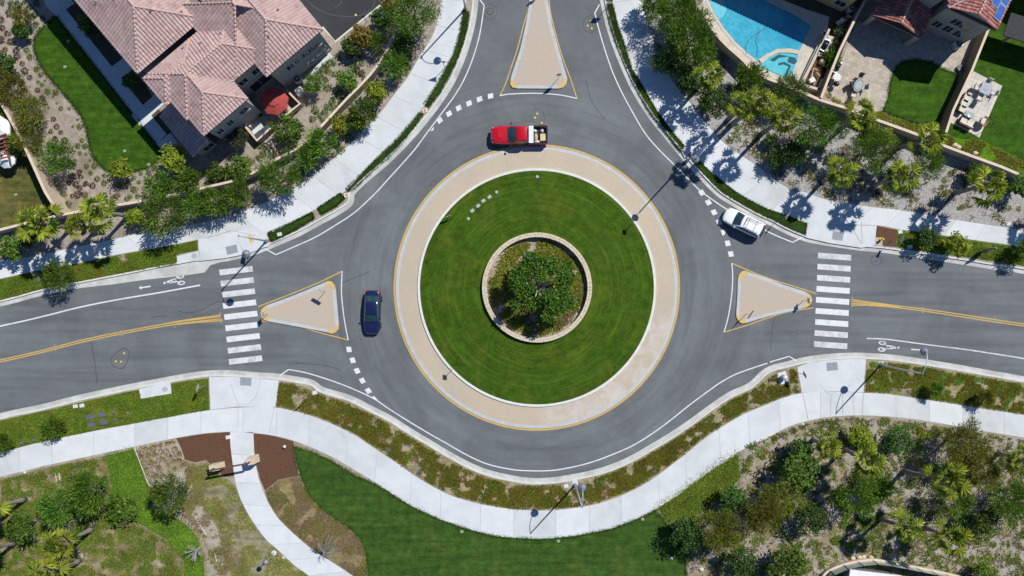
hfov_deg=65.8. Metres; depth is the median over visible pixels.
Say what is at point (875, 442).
tree
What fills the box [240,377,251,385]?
tactile paving
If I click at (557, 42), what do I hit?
lane line
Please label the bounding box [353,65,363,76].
shrub
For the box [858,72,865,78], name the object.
garden chair
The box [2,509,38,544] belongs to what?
tree
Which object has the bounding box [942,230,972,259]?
tree
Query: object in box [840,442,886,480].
palm tree
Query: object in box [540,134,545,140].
cardboard box
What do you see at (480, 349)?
lawn
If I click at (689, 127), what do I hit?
sidewalk
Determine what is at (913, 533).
palm tree
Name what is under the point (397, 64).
tree
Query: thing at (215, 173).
tree
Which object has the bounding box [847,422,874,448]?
tree
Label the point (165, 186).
tree
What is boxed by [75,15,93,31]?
bush
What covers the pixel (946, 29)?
window
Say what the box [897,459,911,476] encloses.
bare soil
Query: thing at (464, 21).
grass
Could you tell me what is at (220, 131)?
window
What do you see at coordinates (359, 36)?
tree
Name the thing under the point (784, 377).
cylinder bollard
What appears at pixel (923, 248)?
ground cover
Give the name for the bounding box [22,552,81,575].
palm tree
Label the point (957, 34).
window
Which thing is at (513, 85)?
kerb paint
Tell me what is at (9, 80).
tree
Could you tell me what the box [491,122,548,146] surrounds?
pickup truck
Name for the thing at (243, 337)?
crosswalk bar
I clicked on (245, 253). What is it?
street lamp
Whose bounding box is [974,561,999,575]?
tree
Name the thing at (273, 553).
path lamp
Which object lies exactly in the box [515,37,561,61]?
score line
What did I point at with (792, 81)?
tree
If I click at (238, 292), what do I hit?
crosswalk bar
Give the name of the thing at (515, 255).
planter growth
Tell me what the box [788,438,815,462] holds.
tree
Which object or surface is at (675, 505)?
ground cover
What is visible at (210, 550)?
ground cover
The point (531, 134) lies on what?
tool box
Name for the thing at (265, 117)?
court
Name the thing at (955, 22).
window
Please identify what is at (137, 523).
grass edge
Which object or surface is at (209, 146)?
window
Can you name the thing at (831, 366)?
tactile paving
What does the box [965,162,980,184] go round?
tree
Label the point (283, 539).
path
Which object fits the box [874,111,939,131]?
weeds
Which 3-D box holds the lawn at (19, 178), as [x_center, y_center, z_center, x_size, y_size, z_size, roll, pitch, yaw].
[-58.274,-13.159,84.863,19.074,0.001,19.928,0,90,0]
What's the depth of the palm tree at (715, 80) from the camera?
79.39 m
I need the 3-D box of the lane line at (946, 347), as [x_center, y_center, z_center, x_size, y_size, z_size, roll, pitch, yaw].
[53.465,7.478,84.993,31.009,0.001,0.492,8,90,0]
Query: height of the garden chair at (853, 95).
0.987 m
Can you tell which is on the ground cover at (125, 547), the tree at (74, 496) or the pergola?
the tree at (74, 496)
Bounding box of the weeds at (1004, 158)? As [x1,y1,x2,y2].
[946,136,1023,170]
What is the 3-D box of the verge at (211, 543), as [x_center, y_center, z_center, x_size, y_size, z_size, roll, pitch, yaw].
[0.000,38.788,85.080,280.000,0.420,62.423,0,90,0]
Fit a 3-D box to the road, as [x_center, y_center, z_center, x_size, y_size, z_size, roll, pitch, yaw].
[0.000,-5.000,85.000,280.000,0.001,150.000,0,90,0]
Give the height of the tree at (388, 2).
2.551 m
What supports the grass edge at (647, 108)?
on the verge strip at (646, 99)
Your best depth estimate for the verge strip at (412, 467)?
84.86 m
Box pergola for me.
[0,133,10,160]
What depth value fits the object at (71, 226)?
80.50 m
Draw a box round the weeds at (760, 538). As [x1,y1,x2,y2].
[673,416,1023,575]
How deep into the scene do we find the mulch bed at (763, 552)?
84.87 m
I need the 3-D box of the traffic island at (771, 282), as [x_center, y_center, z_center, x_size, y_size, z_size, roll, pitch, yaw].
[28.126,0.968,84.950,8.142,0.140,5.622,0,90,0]
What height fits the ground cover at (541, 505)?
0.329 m
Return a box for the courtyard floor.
[249,120,263,133]
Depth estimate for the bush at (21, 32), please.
83.44 m
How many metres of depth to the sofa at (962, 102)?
84.34 m
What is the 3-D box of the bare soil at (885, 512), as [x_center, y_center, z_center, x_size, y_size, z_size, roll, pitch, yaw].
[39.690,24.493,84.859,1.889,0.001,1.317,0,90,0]
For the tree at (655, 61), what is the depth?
82.67 m
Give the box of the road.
[0,0,1023,477]
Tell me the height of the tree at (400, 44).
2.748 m
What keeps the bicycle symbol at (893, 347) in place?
on the road
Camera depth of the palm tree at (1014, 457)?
80.15 m
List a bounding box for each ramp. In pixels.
[198,227,268,260]
[209,376,278,409]
[797,359,865,392]
[806,223,876,247]
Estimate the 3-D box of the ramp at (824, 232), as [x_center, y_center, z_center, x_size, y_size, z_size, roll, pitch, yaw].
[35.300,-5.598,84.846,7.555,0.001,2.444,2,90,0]
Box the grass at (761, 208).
[696,163,806,231]
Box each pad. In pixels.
[139,382,171,398]
[177,251,198,263]
[681,147,689,157]
[778,371,787,384]
[875,237,882,245]
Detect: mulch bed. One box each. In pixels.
[176,432,233,476]
[254,433,298,489]
[642,0,1023,230]
[672,416,1023,575]
[876,226,895,246]
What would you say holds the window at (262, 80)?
in the house at (210, 66)
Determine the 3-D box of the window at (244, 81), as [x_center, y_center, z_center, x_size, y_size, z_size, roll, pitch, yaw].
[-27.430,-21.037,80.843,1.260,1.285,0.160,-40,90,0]
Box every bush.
[0,108,8,119]
[0,234,21,261]
[2,139,22,157]
[10,20,30,39]
[18,227,40,248]
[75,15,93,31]
[84,24,101,39]
[121,74,140,90]
[340,35,361,57]
[821,48,842,70]
[828,39,842,54]
[832,31,847,43]
[833,22,849,37]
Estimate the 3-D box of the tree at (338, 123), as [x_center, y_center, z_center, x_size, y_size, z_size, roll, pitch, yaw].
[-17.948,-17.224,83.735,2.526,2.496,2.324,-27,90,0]
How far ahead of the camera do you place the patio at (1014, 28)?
82.22 m
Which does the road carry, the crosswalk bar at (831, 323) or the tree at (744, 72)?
the crosswalk bar at (831, 323)
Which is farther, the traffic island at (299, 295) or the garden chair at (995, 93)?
the traffic island at (299, 295)
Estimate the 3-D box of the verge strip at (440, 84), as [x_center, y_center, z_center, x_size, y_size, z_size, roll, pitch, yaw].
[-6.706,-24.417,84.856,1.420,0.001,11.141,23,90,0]
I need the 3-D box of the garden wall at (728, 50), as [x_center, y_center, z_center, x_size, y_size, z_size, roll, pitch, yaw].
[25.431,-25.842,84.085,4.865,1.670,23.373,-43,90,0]
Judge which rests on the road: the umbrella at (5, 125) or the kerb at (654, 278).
the kerb at (654, 278)
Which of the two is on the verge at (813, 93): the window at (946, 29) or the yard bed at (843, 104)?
the yard bed at (843, 104)
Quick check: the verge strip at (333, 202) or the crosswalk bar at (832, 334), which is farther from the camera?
the crosswalk bar at (832, 334)
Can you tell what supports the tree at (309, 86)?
on the verge at (221, 152)
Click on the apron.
(623, 192)
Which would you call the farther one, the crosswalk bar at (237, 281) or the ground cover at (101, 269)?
the crosswalk bar at (237, 281)
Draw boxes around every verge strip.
[0,240,197,299]
[0,378,208,451]
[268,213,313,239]
[276,368,800,509]
[320,195,341,211]
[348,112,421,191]
[425,11,467,106]
[608,4,629,67]
[629,70,682,150]
[695,161,806,233]
[864,361,1023,414]
[896,230,1023,265]
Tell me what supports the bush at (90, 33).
on the front bed at (112, 56)
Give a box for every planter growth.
[487,238,586,336]
[489,240,585,336]
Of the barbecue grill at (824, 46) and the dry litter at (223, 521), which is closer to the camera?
the barbecue grill at (824, 46)
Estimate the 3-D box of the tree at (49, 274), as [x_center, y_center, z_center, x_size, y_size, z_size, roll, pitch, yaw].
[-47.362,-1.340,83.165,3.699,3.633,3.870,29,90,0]
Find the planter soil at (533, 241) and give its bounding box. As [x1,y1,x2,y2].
[487,237,586,337]
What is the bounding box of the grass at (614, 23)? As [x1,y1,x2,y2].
[608,5,628,67]
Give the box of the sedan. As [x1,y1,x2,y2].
[362,290,381,333]
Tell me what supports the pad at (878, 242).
on the mulch bed at (888, 235)
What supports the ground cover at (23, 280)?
on the verge strip at (123, 258)
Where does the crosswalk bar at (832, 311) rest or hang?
on the road
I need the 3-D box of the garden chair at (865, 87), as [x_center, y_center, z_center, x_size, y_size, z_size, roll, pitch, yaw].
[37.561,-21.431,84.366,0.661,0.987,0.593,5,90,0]
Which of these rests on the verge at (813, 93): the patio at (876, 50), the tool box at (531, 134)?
the patio at (876, 50)
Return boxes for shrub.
[7,38,14,45]
[74,190,81,198]
[258,144,267,154]
[311,105,319,113]
[313,67,322,75]
[320,62,328,71]
[323,83,332,90]
[324,101,332,110]
[325,58,334,65]
[333,88,341,96]
[335,145,345,153]
[344,133,353,142]
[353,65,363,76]
[734,123,740,130]
[913,424,921,433]
[924,430,933,439]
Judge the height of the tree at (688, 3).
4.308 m
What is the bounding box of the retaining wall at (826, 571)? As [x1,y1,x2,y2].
[820,558,960,575]
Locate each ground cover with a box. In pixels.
[0,241,197,298]
[0,379,208,450]
[0,456,184,575]
[1,242,196,297]
[107,449,203,573]
[183,461,246,575]
[186,460,308,575]
[265,476,367,575]
[266,485,366,575]
[275,368,799,509]
[277,373,796,509]
[649,449,745,527]
[658,455,739,523]
[661,458,739,523]
[662,460,739,522]
[865,362,1023,413]
[896,232,1023,264]
[906,232,1011,263]
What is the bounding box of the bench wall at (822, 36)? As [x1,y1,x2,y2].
[799,30,824,81]
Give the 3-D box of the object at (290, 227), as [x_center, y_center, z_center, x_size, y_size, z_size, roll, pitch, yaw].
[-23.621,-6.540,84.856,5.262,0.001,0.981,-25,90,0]
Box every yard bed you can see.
[825,96,939,131]
[945,134,1023,174]
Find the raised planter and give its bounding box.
[799,28,833,91]
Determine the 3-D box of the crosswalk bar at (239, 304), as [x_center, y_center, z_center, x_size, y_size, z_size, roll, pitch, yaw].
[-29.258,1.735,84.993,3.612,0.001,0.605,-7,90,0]
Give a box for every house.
[75,0,331,156]
[817,0,855,11]
[861,0,1011,45]
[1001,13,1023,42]
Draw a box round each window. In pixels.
[201,141,215,152]
[215,128,226,135]
[225,119,236,127]
[237,77,250,87]
[238,106,250,116]
[248,74,273,93]
[250,67,260,76]
[285,62,295,72]
[293,58,300,65]
[300,50,310,59]
[305,45,314,53]
[305,56,316,66]
[313,39,322,49]
[315,50,323,58]
[321,45,329,53]
[832,0,847,8]
[928,20,944,28]
[939,24,955,33]
[947,18,968,29]
[949,30,965,38]
[962,25,975,32]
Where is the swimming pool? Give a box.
[705,0,813,63]
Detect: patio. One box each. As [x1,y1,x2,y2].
[703,0,828,83]
[829,0,971,111]
[951,71,1001,137]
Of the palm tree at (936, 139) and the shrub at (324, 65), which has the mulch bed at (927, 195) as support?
the palm tree at (936, 139)
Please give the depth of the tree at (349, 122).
83.22 m
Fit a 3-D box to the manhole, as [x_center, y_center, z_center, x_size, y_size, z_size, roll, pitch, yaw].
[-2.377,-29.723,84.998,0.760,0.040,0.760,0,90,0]
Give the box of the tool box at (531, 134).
[529,126,533,142]
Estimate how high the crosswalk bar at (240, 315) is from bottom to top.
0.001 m
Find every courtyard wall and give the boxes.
[243,124,273,142]
[285,89,302,116]
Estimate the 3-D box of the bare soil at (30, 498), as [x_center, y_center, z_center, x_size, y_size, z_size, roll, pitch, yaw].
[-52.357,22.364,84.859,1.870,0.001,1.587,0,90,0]
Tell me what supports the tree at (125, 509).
on the ground cover at (187, 527)
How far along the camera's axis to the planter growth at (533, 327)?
84.78 m
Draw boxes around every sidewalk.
[0,0,465,277]
[0,391,1023,538]
[612,0,1023,245]
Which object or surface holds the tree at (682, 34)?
on the mulch bed at (927, 195)
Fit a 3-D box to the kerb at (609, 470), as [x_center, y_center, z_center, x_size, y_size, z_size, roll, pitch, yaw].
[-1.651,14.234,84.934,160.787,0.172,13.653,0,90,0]
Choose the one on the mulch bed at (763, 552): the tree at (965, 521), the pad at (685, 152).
the tree at (965, 521)
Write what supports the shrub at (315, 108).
on the verge at (221, 152)
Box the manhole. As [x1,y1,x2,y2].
[486,8,492,14]
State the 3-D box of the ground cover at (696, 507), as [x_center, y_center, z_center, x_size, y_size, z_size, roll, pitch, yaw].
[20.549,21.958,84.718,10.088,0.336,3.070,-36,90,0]
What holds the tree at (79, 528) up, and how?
on the ground cover at (125, 547)
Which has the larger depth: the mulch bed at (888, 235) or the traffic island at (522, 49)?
the traffic island at (522, 49)
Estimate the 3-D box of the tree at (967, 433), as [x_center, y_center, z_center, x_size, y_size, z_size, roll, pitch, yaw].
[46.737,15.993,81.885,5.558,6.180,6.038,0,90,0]
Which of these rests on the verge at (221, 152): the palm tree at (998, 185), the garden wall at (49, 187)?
the garden wall at (49, 187)
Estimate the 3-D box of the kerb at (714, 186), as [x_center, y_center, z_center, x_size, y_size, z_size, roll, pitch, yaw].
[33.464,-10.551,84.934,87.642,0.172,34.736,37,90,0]
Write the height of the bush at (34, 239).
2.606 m
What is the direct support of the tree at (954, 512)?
on the mulch bed at (763, 552)
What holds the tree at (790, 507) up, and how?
on the mulch bed at (763, 552)
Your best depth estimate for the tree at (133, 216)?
83.13 m
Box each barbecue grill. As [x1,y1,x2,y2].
[820,38,829,51]
[832,62,841,73]
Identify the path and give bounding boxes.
[230,432,351,575]
[310,52,332,72]
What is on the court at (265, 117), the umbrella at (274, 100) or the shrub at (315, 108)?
the umbrella at (274, 100)
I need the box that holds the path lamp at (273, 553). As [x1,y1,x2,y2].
[263,550,275,564]
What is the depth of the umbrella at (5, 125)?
82.66 m
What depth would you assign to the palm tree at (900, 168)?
78.54 m
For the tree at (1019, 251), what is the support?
on the verge strip at (985, 244)
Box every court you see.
[253,79,298,125]
[300,0,380,39]
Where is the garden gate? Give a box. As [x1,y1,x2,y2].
[208,454,259,471]
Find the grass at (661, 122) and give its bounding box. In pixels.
[630,71,681,149]
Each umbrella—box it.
[0,116,10,138]
[0,151,17,168]
[261,87,288,115]
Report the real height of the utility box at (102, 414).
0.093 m
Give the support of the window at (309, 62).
in the house at (210, 66)
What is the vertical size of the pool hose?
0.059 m
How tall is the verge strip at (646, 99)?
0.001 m
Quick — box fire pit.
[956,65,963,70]
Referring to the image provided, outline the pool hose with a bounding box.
[745,24,768,56]
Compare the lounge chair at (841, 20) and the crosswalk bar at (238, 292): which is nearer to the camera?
the lounge chair at (841, 20)
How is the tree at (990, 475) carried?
on the mulch bed at (763, 552)
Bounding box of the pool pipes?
[808,68,819,84]
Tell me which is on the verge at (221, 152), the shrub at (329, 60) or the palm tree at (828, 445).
the shrub at (329, 60)
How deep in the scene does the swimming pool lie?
84.84 m
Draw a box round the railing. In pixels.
[828,560,949,575]
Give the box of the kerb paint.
[510,79,566,88]
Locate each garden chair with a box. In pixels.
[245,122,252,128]
[849,91,856,97]
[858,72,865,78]
[862,83,869,90]
[970,82,980,90]
[974,95,983,102]
[985,77,994,84]
[990,89,1000,96]
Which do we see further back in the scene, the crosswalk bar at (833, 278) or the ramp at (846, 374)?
the crosswalk bar at (833, 278)
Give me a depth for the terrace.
84.86 m
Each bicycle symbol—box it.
[164,276,184,284]
[878,341,899,351]
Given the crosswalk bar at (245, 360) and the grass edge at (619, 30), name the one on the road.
the crosswalk bar at (245, 360)
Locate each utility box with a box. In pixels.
[86,414,93,419]
[88,422,95,427]
[98,412,105,417]
[99,420,107,424]
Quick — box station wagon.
[722,208,766,237]
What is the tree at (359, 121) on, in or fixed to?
on the verge at (221, 152)
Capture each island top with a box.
[264,284,334,329]
[514,0,563,84]
[740,274,807,319]
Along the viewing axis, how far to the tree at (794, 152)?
82.34 m
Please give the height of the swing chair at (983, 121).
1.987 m
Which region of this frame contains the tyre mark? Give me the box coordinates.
[306,0,374,16]
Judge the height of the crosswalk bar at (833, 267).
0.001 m
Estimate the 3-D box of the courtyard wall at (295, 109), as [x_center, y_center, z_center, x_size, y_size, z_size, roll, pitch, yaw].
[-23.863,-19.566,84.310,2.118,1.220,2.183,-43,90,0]
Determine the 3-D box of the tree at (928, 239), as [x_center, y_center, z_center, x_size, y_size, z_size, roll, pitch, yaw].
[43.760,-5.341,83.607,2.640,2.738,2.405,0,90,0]
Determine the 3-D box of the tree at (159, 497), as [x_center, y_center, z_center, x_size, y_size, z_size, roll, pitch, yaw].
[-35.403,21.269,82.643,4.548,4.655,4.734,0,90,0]
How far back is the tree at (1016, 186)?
82.55 m
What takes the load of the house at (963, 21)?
on the verge at (813, 93)
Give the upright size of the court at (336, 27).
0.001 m
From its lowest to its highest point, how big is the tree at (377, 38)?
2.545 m
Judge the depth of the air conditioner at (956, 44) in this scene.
84.09 m
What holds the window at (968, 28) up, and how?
in the house at (963, 21)
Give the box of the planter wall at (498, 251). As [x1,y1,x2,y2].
[482,232,591,341]
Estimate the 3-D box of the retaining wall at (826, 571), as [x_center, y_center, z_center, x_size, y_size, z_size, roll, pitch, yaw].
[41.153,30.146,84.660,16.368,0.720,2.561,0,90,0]
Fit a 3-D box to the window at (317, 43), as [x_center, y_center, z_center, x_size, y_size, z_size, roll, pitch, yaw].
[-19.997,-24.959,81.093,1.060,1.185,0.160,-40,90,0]
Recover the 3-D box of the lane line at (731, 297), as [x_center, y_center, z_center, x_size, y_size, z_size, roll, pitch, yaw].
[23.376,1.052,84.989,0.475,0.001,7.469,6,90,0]
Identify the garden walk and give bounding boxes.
[44,0,176,148]
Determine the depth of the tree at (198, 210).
82.55 m
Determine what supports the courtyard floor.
on the court at (265, 117)
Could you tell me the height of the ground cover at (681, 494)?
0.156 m
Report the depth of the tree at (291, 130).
82.17 m
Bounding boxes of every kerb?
[0,0,473,333]
[0,357,1023,483]
[322,0,384,41]
[396,146,677,428]
[418,168,655,406]
[604,0,1023,322]
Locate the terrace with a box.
[834,565,936,575]
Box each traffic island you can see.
[266,283,338,331]
[511,0,566,88]
[736,272,807,321]
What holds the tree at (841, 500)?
on the mulch bed at (763, 552)
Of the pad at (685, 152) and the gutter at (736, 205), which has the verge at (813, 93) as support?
the pad at (685, 152)
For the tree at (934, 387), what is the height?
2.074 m
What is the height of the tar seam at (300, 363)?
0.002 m
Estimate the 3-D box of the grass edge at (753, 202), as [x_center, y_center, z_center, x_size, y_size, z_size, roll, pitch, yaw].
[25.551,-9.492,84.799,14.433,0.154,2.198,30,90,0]
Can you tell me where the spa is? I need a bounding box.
[759,48,799,76]
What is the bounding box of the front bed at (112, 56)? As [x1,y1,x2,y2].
[66,0,171,134]
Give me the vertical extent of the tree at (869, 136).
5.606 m
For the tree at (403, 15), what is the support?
on the verge at (221, 152)
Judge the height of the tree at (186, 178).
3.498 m
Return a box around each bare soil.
[15,489,31,503]
[74,550,87,568]
[149,551,163,568]
[873,510,890,522]
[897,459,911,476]
[924,521,934,527]
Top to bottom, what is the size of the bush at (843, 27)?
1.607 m
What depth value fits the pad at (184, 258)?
84.85 m
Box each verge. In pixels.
[0,0,471,278]
[0,359,1023,575]
[606,0,1023,267]
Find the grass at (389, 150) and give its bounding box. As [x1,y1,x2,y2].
[348,129,408,189]
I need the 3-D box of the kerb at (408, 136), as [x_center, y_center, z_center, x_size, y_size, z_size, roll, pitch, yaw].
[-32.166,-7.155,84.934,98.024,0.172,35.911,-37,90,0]
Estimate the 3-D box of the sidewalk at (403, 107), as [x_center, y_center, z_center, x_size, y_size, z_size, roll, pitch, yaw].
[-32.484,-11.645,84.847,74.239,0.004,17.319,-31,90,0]
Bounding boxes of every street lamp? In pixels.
[238,235,268,257]
[573,483,585,507]
[684,146,707,163]
[879,347,928,374]
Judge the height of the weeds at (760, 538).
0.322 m
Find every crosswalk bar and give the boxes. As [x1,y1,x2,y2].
[219,266,252,274]
[220,277,253,285]
[221,288,254,297]
[223,299,256,308]
[224,311,257,319]
[225,322,258,330]
[226,333,259,341]
[227,344,260,353]
[229,355,262,364]
[814,341,846,348]
[815,308,848,315]
[815,319,847,326]
[815,330,847,337]
[816,286,849,293]
[816,297,848,304]
[817,264,850,271]
[817,275,849,282]
[818,253,850,260]
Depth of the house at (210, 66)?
77.73 m
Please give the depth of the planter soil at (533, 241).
84.88 m
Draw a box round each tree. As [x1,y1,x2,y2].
[0,50,16,75]
[0,65,31,105]
[0,432,15,454]
[0,497,26,516]
[0,540,17,551]
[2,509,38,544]
[5,119,44,156]
[8,91,47,131]
[9,5,32,26]
[13,202,73,242]
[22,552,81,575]
[34,485,79,529]
[35,137,77,174]
[39,258,79,291]
[39,414,68,440]
[39,526,94,559]
[62,467,116,521]
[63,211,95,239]
[74,524,85,536]
[77,192,129,233]
[104,493,138,525]
[107,156,134,179]
[123,207,144,226]
[137,190,188,239]
[141,168,175,199]
[146,472,190,514]
[154,141,186,173]
[173,166,203,195]
[177,189,210,218]
[185,546,201,562]
[199,183,235,218]
[204,161,227,181]
[220,154,252,180]
[220,176,253,209]
[223,127,248,149]
[252,147,303,197]
[266,110,305,149]
[294,144,320,174]
[302,125,339,160]
[303,71,325,94]
[317,535,335,557]
[327,112,351,137]
[334,66,357,92]
[345,94,377,128]
[346,113,364,133]
[348,21,371,49]
[362,77,386,103]
[367,30,385,54]
[369,3,392,32]
[377,48,407,79]
[379,0,400,13]
[385,0,443,41]
[390,30,415,55]
[506,250,577,324]
[639,0,666,18]
[645,49,671,75]
[647,0,688,35]
[657,40,691,76]
[664,6,718,68]
[669,515,707,553]
[672,0,707,28]
[674,65,700,95]
[688,42,719,69]
[691,60,724,91]
[693,507,745,555]
[698,84,729,118]
[719,484,748,513]
[723,90,756,120]
[724,545,758,575]
[730,81,751,102]
[730,85,776,126]
[733,60,771,91]
[738,483,785,536]
[760,99,803,135]
[763,133,777,145]
[764,479,808,519]
[765,147,786,168]
[765,540,812,575]
[771,70,809,110]
[779,139,807,167]
[779,444,820,493]
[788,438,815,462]
[791,101,844,149]
[793,500,828,536]
[811,429,843,459]
[820,153,859,189]
[831,472,882,521]
[837,96,876,132]
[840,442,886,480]
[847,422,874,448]
[848,124,903,176]
[861,438,881,451]
[862,471,896,502]
[871,160,923,194]
[876,125,894,144]
[878,508,924,541]
[882,424,915,456]
[893,120,947,158]
[901,458,973,501]
[911,150,947,180]
[917,225,941,247]
[921,516,973,558]
[928,380,944,398]
[934,478,977,520]
[940,415,995,472]
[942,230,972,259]
[952,164,1007,209]
[957,514,973,530]
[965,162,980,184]
[966,452,1004,489]
[971,505,1003,540]
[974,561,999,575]
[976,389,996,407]
[985,478,1023,527]
[996,443,1023,474]
[1006,172,1023,197]
[1012,238,1023,260]
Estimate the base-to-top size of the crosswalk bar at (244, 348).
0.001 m
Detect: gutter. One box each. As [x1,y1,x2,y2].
[0,0,477,306]
[0,353,1023,481]
[43,255,241,291]
[600,0,1023,273]
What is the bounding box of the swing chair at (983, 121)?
[978,116,995,126]
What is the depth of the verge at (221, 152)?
84.87 m
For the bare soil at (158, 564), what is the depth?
84.86 m
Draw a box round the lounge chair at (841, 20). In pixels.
[836,18,844,26]
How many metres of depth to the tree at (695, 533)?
81.67 m
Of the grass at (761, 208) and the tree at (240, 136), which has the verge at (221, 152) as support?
the tree at (240, 136)
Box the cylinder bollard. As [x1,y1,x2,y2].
[780,375,787,380]
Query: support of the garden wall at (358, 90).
on the verge at (221, 152)
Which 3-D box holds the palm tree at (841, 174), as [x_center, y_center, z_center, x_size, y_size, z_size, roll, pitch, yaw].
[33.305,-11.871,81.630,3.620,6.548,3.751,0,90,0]
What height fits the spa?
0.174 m
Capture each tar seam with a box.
[91,271,369,383]
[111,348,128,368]
[586,80,774,350]
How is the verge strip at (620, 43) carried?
on the verge at (813, 93)
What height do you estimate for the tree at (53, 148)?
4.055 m
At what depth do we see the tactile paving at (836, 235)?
84.83 m
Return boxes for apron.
[399,150,674,424]
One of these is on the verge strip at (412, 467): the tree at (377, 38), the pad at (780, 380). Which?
the pad at (780, 380)
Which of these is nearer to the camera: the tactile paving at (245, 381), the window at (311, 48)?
the window at (311, 48)
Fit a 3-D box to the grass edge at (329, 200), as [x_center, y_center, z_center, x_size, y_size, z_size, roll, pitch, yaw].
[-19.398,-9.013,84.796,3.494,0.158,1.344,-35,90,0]
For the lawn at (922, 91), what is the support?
on the verge at (813, 93)
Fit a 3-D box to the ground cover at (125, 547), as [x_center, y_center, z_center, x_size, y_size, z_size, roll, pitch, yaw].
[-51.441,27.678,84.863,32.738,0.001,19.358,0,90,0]
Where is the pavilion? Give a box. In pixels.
[843,568,901,575]
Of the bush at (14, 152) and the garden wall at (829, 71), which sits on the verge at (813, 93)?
the garden wall at (829, 71)
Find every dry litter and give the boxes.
[136,440,226,563]
[181,460,246,575]
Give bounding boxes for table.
[833,73,840,80]
[850,78,863,92]
[964,110,974,118]
[977,82,992,95]
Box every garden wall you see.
[0,8,405,233]
[0,80,70,213]
[692,0,845,111]
[816,0,865,98]
[840,107,1022,179]
[939,29,989,132]
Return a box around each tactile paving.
[225,245,237,254]
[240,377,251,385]
[827,362,837,370]
[832,231,843,240]
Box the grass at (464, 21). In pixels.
[427,11,468,104]
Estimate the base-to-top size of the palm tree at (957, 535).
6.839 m
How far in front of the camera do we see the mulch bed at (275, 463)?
84.86 m
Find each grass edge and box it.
[32,15,161,174]
[102,445,209,575]
[266,212,314,241]
[317,192,344,214]
[345,112,424,191]
[423,10,469,108]
[605,2,632,69]
[627,69,683,150]
[694,159,808,234]
[880,57,958,124]
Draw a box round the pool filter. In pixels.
[818,59,824,64]
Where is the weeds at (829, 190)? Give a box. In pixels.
[648,0,1005,225]
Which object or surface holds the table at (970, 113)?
on the patio at (983, 108)
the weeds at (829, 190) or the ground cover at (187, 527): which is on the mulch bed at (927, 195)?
the weeds at (829, 190)
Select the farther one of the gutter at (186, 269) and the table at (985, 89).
the gutter at (186, 269)
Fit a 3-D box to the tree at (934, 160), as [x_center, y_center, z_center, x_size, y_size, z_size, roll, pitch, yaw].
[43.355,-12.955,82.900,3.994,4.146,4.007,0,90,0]
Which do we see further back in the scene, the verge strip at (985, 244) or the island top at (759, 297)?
the island top at (759, 297)
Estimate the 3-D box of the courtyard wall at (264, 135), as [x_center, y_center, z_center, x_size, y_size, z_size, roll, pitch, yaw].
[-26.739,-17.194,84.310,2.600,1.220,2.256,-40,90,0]
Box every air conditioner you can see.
[293,74,303,85]
[294,86,305,97]
[845,3,856,14]
[950,40,963,49]
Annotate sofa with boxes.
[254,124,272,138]
[955,104,966,113]
[957,98,966,107]
[957,116,975,129]
[960,93,970,101]
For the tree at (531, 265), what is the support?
on the planter soil at (533, 241)
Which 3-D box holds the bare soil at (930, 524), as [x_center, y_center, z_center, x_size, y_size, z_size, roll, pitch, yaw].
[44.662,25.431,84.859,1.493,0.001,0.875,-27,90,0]
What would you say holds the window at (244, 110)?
in the house at (210, 66)
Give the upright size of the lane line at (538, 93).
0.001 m
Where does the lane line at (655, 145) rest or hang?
on the road
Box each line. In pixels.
[0,285,199,326]
[0,314,222,362]
[198,221,863,432]
[258,271,347,339]
[266,0,484,254]
[280,356,796,470]
[341,271,348,339]
[394,145,679,430]
[500,0,576,97]
[500,93,576,98]
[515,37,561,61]
[594,5,803,242]
[724,263,732,331]
[725,263,815,331]
[851,299,1023,325]
[867,338,1023,358]
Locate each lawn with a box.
[0,107,54,227]
[34,16,158,171]
[294,448,685,575]
[420,171,653,403]
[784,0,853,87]
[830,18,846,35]
[883,59,957,123]
[944,0,1023,160]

